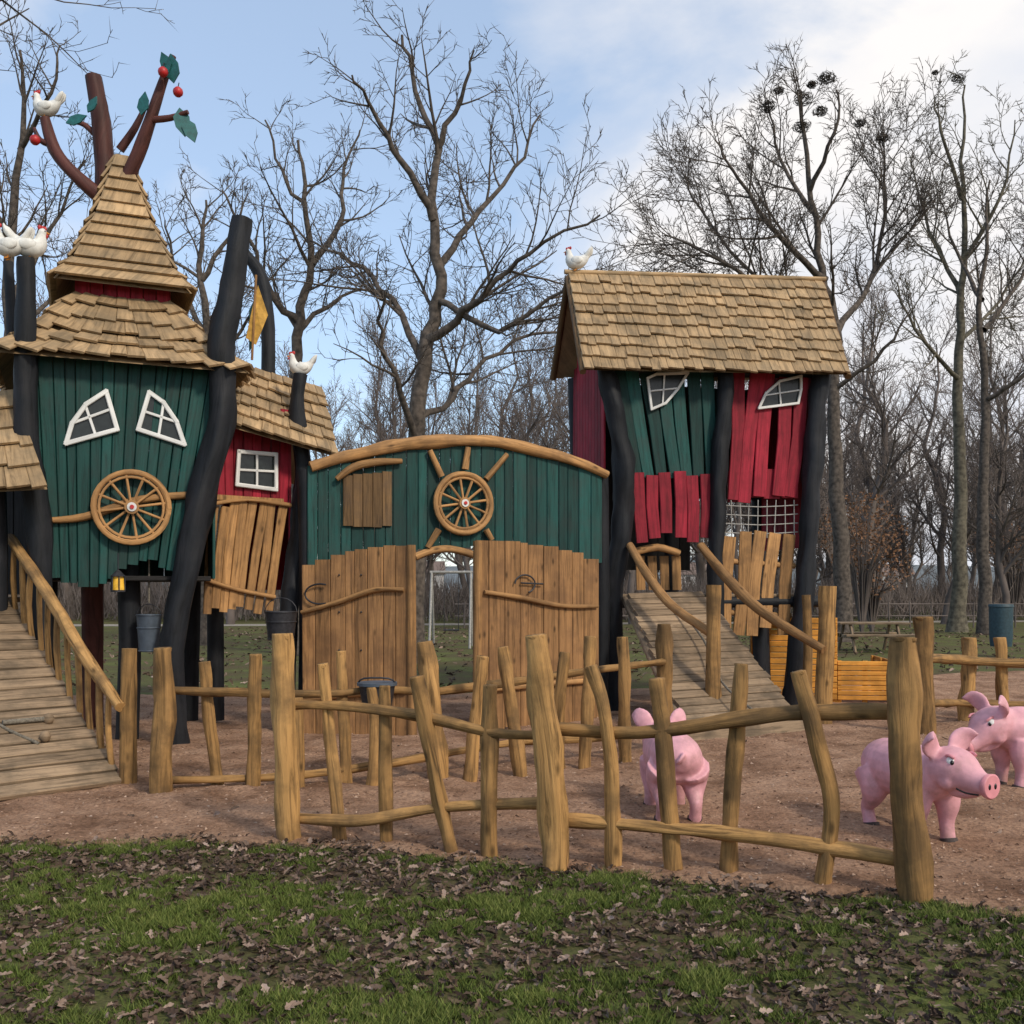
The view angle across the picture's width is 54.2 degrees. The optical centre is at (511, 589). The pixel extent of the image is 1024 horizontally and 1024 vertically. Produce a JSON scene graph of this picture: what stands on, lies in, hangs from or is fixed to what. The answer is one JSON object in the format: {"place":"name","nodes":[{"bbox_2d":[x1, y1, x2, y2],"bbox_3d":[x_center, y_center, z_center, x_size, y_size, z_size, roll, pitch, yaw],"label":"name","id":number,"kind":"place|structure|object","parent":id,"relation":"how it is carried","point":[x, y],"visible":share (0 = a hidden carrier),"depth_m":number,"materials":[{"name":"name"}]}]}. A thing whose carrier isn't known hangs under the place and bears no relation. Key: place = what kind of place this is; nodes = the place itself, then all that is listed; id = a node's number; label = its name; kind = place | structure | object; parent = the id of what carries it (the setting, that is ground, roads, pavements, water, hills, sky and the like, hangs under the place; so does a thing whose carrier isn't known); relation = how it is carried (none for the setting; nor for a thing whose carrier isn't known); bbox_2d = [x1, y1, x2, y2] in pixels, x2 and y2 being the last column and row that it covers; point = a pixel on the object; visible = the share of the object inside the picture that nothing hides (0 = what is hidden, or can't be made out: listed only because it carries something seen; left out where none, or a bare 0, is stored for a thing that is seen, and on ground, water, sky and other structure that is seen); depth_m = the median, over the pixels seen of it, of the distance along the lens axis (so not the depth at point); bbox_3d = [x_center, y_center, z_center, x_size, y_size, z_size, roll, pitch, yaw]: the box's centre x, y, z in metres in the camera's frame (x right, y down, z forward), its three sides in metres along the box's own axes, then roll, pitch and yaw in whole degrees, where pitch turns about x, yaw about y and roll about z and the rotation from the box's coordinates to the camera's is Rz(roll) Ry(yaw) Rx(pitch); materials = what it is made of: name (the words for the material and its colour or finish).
{"place":"outdoors","nodes":[
{"label":"outdoors","id":0,"kind":"place"},
{"bbox_2d":[425,561,445,591],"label":"distant house","id":1,"kind":"structure","parent":0,"point":[436,564],"depth_m":206.29,"materials":[{"name":"tile"}]},
{"bbox_2d":[0,671,1023,916],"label":"dirt ground","id":2,"kind":"structure","parent":0,"point":[766,767],"depth_m":7.23,"materials":[{"name":"brown soil"}]},
{"bbox_2d":[0,534,137,800],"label":"entrance ramp","id":3,"kind":"structure","parent":2,"relation":"on","point":[50,743],"depth_m":8.41,"materials":[{"name":"brown wood"}]},
{"bbox_2d":[0,52,255,744],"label":"green playhouse","id":4,"kind":"object","parent":2,"relation":"on","point":[119,368],"visible":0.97,"depth_m":10.24,"materials":[{"name":"paint"}]},
{"bbox_2d":[63,389,186,446],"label":"windows","id":5,"kind":"structure","parent":4,"relation":"in","point":[96,417],"depth_m":10.05,"materials":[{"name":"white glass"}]},
{"bbox_2d":[203,251,337,720],"bbox_3d":[-2.995,-1.272,12.067,1.495,5.820,3.281,0,0,-20],"label":"red playhouse","id":6,"kind":"object","parent":2,"relation":"on","point":[284,426],"visible":0.86,"depth_m":11.40,"materials":[{"name":"paint"}]},
{"bbox_2d":[235,449,277,491],"bbox_3d":[-2.879,-1.347,11.274,0.523,0.447,0.039,0,0,-41],"label":"window","id":7,"kind":"structure","parent":6,"relation":"in","point":[258,470],"depth_m":11.28,"materials":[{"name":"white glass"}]},
{"bbox_2d":[149,624,673,793],"bbox_3d":[-0.511,1.001,8.602,4.913,1.337,0.811,0,0,-25],"label":"wooden fence","id":8,"kind":"object","parent":2,"relation":"on","point":[166,690],"visible":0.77,"depth_m":8.21,"materials":[{"name":"brown wood"}]},
{"bbox_2d":[357,677,396,705],"bbox_3d":[-1.107,0.834,8.200,0.334,0.253,0.325,0,0,0],"label":"black pot","id":9,"kind":"object","parent":8,"relation":"on","point":[365,685],"visible":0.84,"depth_m":8.13,"materials":[{"name":"metal"}]},
{"bbox_2d":[298,434,609,735],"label":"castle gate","id":10,"kind":"structure","parent":2,"relation":"on","point":[528,522],"depth_m":11.58,"materials":[{"name":"green paint"}]},
{"bbox_2d":[300,545,416,735],"bbox_3d":[-1.694,0.586,11.021,1.314,2.158,0.130,0,0,8],"label":"wooden door","id":11,"kind":"structure","parent":10,"relation":"in","point":[359,602],"depth_m":11.02,"materials":[{"name":"brown wood"}]},
{"bbox_2d":[473,540,598,728],"bbox_3d":[0.324,0.522,11.661,1.776,2.164,0.129,0,0,-33],"label":"door right","id":12,"kind":"structure","parent":10,"relation":"in","point":[520,590],"depth_m":11.59,"materials":[{"name":"brown wood"}]},
{"bbox_2d":[0,704,1023,910],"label":"sand pebbles","id":13,"kind":"object","parent":2,"relation":"on","point":[582,835],"visible":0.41,"depth_m":6.80,"materials":[{"name":"brown gravel"}]},
{"bbox_2d":[40,668,1001,865],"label":"scattered leaves","id":14,"kind":"object","parent":2,"relation":"on","point":[235,807],"visible":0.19,"depth_m":7.26,"materials":[{"name":"brown plant"}]},
{"bbox_2d":[270,633,933,904],"bbox_3d":[0.326,0.954,5.774,3.899,1.432,0.376,0,0,19],"label":"wooden fence","id":15,"kind":"object","parent":2,"relation":"on","point":[909,857],"visible":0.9,"depth_m":5.65,"materials":[{"name":"brown wood"}]},
{"bbox_2d":[632,707,709,821],"bbox_3d":[1.127,1.252,7.196,0.430,0.729,1.128,0,0,-2],"label":"pig statue","id":16,"kind":"object","parent":2,"relation":"on","point":[692,769],"visible":0.64,"depth_m":6.82,"materials":[{"name":"pink paint"}]},
{"bbox_2d":[550,246,851,710],"bbox_3d":[2.674,-1.574,14.261,4.169,6.557,2.456,0,0,-12],"label":"red and green tower","id":17,"kind":"object","parent":2,"relation":"on","point":[664,446],"visible":0.91,"depth_m":13.57,"materials":[{"name":"paint"}]},
{"bbox_2d":[646,372,802,410],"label":"windows","id":18,"kind":"structure","parent":17,"relation":"in","point":[661,386],"depth_m":13.36,"materials":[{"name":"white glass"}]},
{"bbox_2d":[622,542,836,739],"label":"tower ramp","id":19,"kind":"structure","parent":2,"relation":"on","point":[709,649],"depth_m":11.77,"materials":[{"name":"brown wood"}]},
{"bbox_2d":[751,618,887,701],"bbox_3d":[4.530,1.020,14.615,1.871,1.260,1.334,0,0,5],"label":"orange slatted panel","id":20,"kind":"object","parent":2,"relation":"on","point":[872,673],"visible":0.38,"depth_m":13.98,"materials":[{"name":"wood"}]},
{"bbox_2d":[855,727,999,841],"bbox_3d":[2.610,1.235,6.399,0.438,0.763,1.147,0,0,-14],"label":"pig statue","id":21,"kind":"object","parent":2,"relation":"on","point":[954,772],"visible":0.74,"depth_m":6.18,"materials":[{"name":"pink paint"}]},
{"bbox_2d":[912,616,1023,734],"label":"wooden fence","id":22,"kind":"object","parent":2,"relation":"on","point":[968,660],"visible":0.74,"depth_m":11.80,"materials":[{"name":"brown wood"}]},
{"bbox_2d":[962,691,1023,787],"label":"pig statue","id":23,"kind":"object","parent":2,"relation":"on","point":[999,729],"visible":0.85,"depth_m":7.91,"materials":[{"name":"pink paint"}]},
{"bbox_2d":[0,598,1023,1023],"bbox_3d":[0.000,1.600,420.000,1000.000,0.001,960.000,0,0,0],"label":"lawn ground","id":24,"kind":"structure","parent":0,"point":[238,672],"depth_m":4.54,"materials":[{"name":"green plant"}]},
{"bbox_2d":[0,0,128,614],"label":"oak tree","id":25,"kind":"object","parent":24,"relation":"on","point":[13,180],"visible":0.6,"depth_m":26.93,"materials":[{"name":"brown plant"}]},
{"bbox_2d":[0,0,174,97],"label":"oak tree","id":26,"kind":"object","parent":24,"relation":"on","point":[23,16],"visible":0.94,"depth_m":13.53,"materials":[{"name":"brown plant"}]},
{"bbox_2d":[147,155,279,645],"bbox_3d":[-8.851,-5.540,29.418,5.671,14.509,3.575,0,0,25],"label":"oak tree","id":27,"kind":"object","parent":24,"relation":"on","point":[200,276],"visible":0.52,"depth_m":28.99,"materials":[{"name":"brown plant"}]},
{"bbox_2d":[179,75,424,655],"bbox_3d":[-5.368,-5.841,24.745,6.117,15.117,3.602,0,0,-42],"label":"oak tree","id":28,"kind":"object","parent":24,"relation":"on","point":[300,322],"visible":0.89,"depth_m":24.43,"materials":[{"name":"brown plant"}]},
{"bbox_2d":[428,571,472,648],"bbox_3d":[-1.700,0.536,28.000,1.200,2.152,1.665,0,0,0],"label":"swing","id":29,"kind":"object","parent":24,"relation":"on","point":[431,608],"visible":0.84,"depth_m":27.95,"materials":[{"name":"metal"}]},
{"bbox_2d":[244,0,677,663],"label":"oak tree","id":30,"kind":"object","parent":24,"relation":"on","point":[416,412],"visible":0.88,"depth_m":21.96,"materials":[{"name":"brown plant"}]},
{"bbox_2d":[0,835,1023,1023],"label":"lawn grass","id":31,"kind":"structure","parent":24,"relation":"on","point":[711,980],"depth_m":4.63,"materials":[{"name":"green plant"}]},
{"bbox_2d":[0,831,1023,1023],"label":"fallen leaves","id":32,"kind":"object","parent":24,"relation":"on","point":[861,959],"visible":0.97,"depth_m":4.46,"materials":[{"name":"brown plant"}]},
{"bbox_2d":[0,207,1023,623],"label":"distant trees","id":33,"kind":"object","parent":24,"relation":"on","point":[886,469],"visible":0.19,"depth_m":52.64,"materials":[{"name":"brown plant"}]},
{"bbox_2d":[58,563,1023,622],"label":"distant hedge","id":34,"kind":"object","parent":24,"relation":"on","point":[447,600],"visible":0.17,"depth_m":52.19,"materials":[{"name":"plant"}]},
{"bbox_2d":[61,627,1023,688],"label":"park leaves","id":35,"kind":"object","parent":24,"relation":"on","point":[464,655],"visible":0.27,"depth_m":26.41,"materials":[{"name":"brown plant"}]},
{"bbox_2d":[455,602,1023,627],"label":"post and rail fence","id":36,"kind":"object","parent":24,"relation":"on","point":[888,604],"visible":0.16,"depth_m":42.41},
{"bbox_2d":[569,32,974,641],"bbox_3d":[8.146,-7.864,30.637,10.882,19.194,9.837,0,0,26],"label":"linden tree","id":37,"kind":"object","parent":24,"relation":"on","point":[841,569],"visible":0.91,"depth_m":30.80,"materials":[{"name":"brown plant"}]},
{"bbox_2d":[759,70,966,143],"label":"crow nests","id":38,"kind":"object","parent":37,"relation":"attached to","point":[811,84],"visible":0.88,"depth_m":31.04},
{"bbox_2d":[837,622,914,652],"bbox_3d":[9.308,1.230,26.000,1.800,0.789,1.740,0,0,0],"label":"picnic table","id":39,"kind":"object","parent":24,"relation":"on","point":[853,636],"visible":0.73,"depth_m":25.62,"materials":[{"name":"brown wood"}]},
{"bbox_2d":[818,490,1023,631],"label":"beech shrub","id":40,"kind":"object","parent":24,"relation":"on","point":[868,605],"visible":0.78,"depth_m":34.15,"materials":[{"name":"brown plant"}]},
{"bbox_2d":[867,49,1023,632],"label":"ash tree","id":41,"kind":"object","parent":24,"relation":"on","point":[957,621],"visible":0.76,"depth_m":37.81,"materials":[{"name":"brown plant"}]},
{"bbox_2d":[902,159,1023,634],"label":"ash tree","id":42,"kind":"object","parent":24,"relation":"on","point":[985,577],"visible":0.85,"depth_m":35.95,"materials":[{"name":"brown plant"}]},
{"bbox_2d":[988,604,1013,646],"bbox_3d":[11.736,0.970,24.000,0.580,1.260,0.571,0,0,0],"label":"litter bin","id":43,"kind":"object","parent":24,"relation":"on","point":[1000,620],"visible":0.71,"depth_m":23.78,"materials":[{"name":"metal"}]},
{"bbox_2d":[0,0,1023,566],"label":"sky","id":44,"kind":"structure","parent":0,"point":[635,55],"materials":[{"name":"blue"}]},
{"bbox_2d":[73,620,1023,625],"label":"park path","id":45,"kind":"structure","parent":0,"point":[468,623],"depth_m":46.20,"materials":[{"name":"grey"}]},
{"bbox_2d":[163,557,994,595],"bbox_3d":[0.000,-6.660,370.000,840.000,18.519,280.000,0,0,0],"label":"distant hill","id":46,"kind":"structure","parent":0,"point":[451,568],"depth_m":305.23,"materials":[{"name":"grey"}]},
{"bbox_2d":[681,562,706,588],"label":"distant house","id":47,"kind":"structure","parent":0,"point":[694,572],"depth_m":215.00,"materials":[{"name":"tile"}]},
{"bbox_2d":[857,564,914,590],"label":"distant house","id":48,"kind":"structure","parent":0,"point":[894,574],"depth_m":225.00,"materials":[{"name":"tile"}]}
]}

